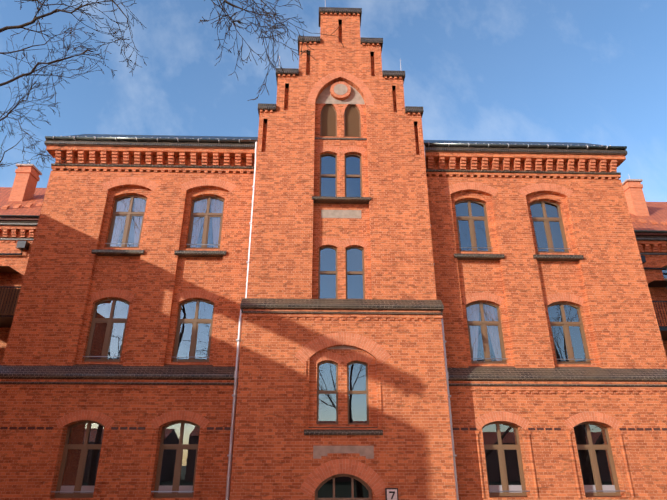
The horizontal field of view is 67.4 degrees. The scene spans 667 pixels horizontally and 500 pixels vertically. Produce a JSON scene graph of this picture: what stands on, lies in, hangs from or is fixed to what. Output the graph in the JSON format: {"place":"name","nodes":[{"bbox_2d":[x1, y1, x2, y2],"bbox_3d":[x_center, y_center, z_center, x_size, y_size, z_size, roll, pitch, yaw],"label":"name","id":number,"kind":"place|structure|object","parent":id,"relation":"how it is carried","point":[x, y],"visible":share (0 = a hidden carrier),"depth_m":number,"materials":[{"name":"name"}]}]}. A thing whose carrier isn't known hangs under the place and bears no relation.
{"place":"outdoors","nodes":[
{"label":"outdoors","id":0,"kind":"place"},
{"bbox_2d":[0,266,20,314],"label":"timber balcony","id":1,"kind":"object","parent":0,"point":[6,269],"visible":0.21,"depth_m":19.41,"materials":[{"name":"brown wood"}]},
{"bbox_2d":[110,197,501,360],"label":"building curtains","id":2,"kind":"object","parent":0,"point":[199,221],"depth_m":17.11,"materials":[{"name":"white fabric"}]},
{"bbox_2d":[8,166,649,215],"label":"building chimneys","id":3,"kind":"object","parent":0,"point":[26,179],"visible":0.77,"depth_m":26.52,"materials":[{"name":"brick"}]},
{"bbox_2d":[16,164,642,185],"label":"chimney caps","id":4,"kind":"object","parent":3,"relation":"on","point":[40,173],"visible":0.21,"depth_m":27.14,"materials":[{"name":"brown brick"}]},
{"bbox_2d":[29,0,629,499],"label":"building zinc pipes","id":5,"kind":"object","parent":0,"point":[233,414],"visible":0.56,"depth_m":14.61,"materials":[{"name":"silver metal"}]},
{"bbox_2d":[0,12,666,499],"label":"brick walls","id":6,"kind":"structure","parent":0,"point":[62,276],"depth_m":15.61,"materials":[{"name":"brick"}]},
{"bbox_2d":[0,150,666,251],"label":"building corbel brackets","id":7,"kind":"object","parent":6,"relation":"attached to","point":[505,162],"visible":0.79,"depth_m":17.94,"materials":[{"name":"brick"}]},
{"bbox_2d":[55,71,619,496],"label":"gauged arches","id":8,"kind":"structure","parent":6,"relation":"attached to","point":[368,475],"depth_m":14.56,"materials":[{"name":"brick"}]},
{"bbox_2d":[70,134,605,145],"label":"roof","id":9,"kind":"structure","parent":6,"relation":"on","point":[256,138],"depth_m":19.88,"materials":[{"name":"black metal"}]},
{"bbox_2d":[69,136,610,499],"bbox_3d":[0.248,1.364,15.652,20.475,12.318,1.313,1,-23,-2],"label":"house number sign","id":10,"kind":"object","parent":6,"relation":"attached to","point":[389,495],"visible":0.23,"depth_m":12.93,"materials":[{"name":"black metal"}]},
{"bbox_2d":[313,84,373,458],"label":"building plaster patches","id":11,"kind":"object","parent":6,"relation":"attached to","point":[326,97],"visible":0.73,"depth_m":16.54,"materials":[{"name":"beige paint"}]},
{"bbox_2d":[315,474,371,499],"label":"door frame","id":12,"kind":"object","parent":6,"relation":"in","point":[333,477],"depth_m":13.28,"materials":[{"name":"brown wood"}]},
{"bbox_2d":[318,476,368,497],"bbox_3d":[0.257,6.311,13.333,1.428,0.638,0.001,1,-23,-2],"label":"fanlight glass","id":13,"kind":"object","parent":12,"relation":"in","point":[342,487],"visible":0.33,"depth_m":13.31,"materials":[{"name":"black glass"}]},
{"bbox_2d":[54,104,666,497],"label":"building window frames","id":14,"kind":"structure","parent":6,"relation":"in","point":[328,122],"depth_m":15.74,"materials":[{"name":"brown wood"}]},
{"bbox_2d":[318,155,366,422],"bbox_3d":[0.255,0.736,15.786,1.438,9.049,0.230,1,-23,-2],"label":"window pane","id":15,"kind":"structure","parent":14,"relation":"in","point":[357,402],"depth_m":15.72,"materials":[{"name":"glass"}]},
{"bbox_2d":[62,198,666,485],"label":"window glass","id":16,"kind":"object","parent":14,"relation":"in","point":[468,310],"depth_m":15.72,"materials":[{"name":"glass"}]},
{"bbox_2d":[60,485,614,492],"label":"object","id":17,"kind":"object","parent":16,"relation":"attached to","point":[491,488],"visible":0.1,"depth_m":14.02,"materials":[{"name":"stone"}]},
{"bbox_2d":[0,187,666,235],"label":"tiled roofs","id":18,"kind":"structure","parent":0,"point":[657,211],"depth_m":25.18,"materials":[{"name":"red tile"}]},
{"bbox_2d":[0,136,666,232],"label":"building gutters","id":19,"kind":"object","parent":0,"point":[254,141],"visible":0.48,"depth_m":17.94,"materials":[{"name":"black metal"}]},
{"bbox_2d":[0,0,666,201],"label":"sky","id":20,"kind":"structure","parent":0,"point":[574,71],"materials":[{"name":"blue"}]},
{"bbox_2d":[51,243,624,491],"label":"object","id":21,"kind":"object","parent":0,"point":[208,357],"visible":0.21,"depth_m":15.27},
{"label":"ground surface","id":22,"kind":"structure","parent":0,"visible":0},
{"bbox_2d":[0,0,343,171],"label":"bare tree","id":23,"kind":"object","parent":22,"relation":"on","point":[68,47],"visible":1,"depth_m":5.83,"materials":[{"name":"brown plant"}]},
{"bbox_2d":[62,201,666,485],"bbox_3d":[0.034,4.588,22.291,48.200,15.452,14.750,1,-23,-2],"label":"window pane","id":24,"kind":"structure","parent":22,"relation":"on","point":[77,437],"depth_m":15.59,"materials":[{"name":"blue glass"}]},
{"bbox_2d":[0,137,666,434],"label":"dark building ledges","id":25,"kind":"object","parent":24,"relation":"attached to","point":[212,372],"visible":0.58,"depth_m":14.91,"materials":[{"name":"brick"}]},
{"bbox_2d":[0,7,666,240],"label":"dark building copings","id":26,"kind":"object","parent":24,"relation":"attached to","point":[387,73],"visible":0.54,"depth_m":17.98,"materials":[{"name":"black metal"}]},
{"bbox_2d":[0,241,666,499],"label":"dark building metalwork","id":27,"kind":"object","parent":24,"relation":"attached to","point":[6,321],"visible":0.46,"depth_m":20.10,"materials":[{"name":"grey metal"}]},
{"bbox_2d":[0,427,666,430],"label":"dark building header courses","id":28,"kind":"object","parent":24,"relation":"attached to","point":[229,428],"visible":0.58,"depth_m":14.16,"materials":[{"name":"brown brick"}]}
]}

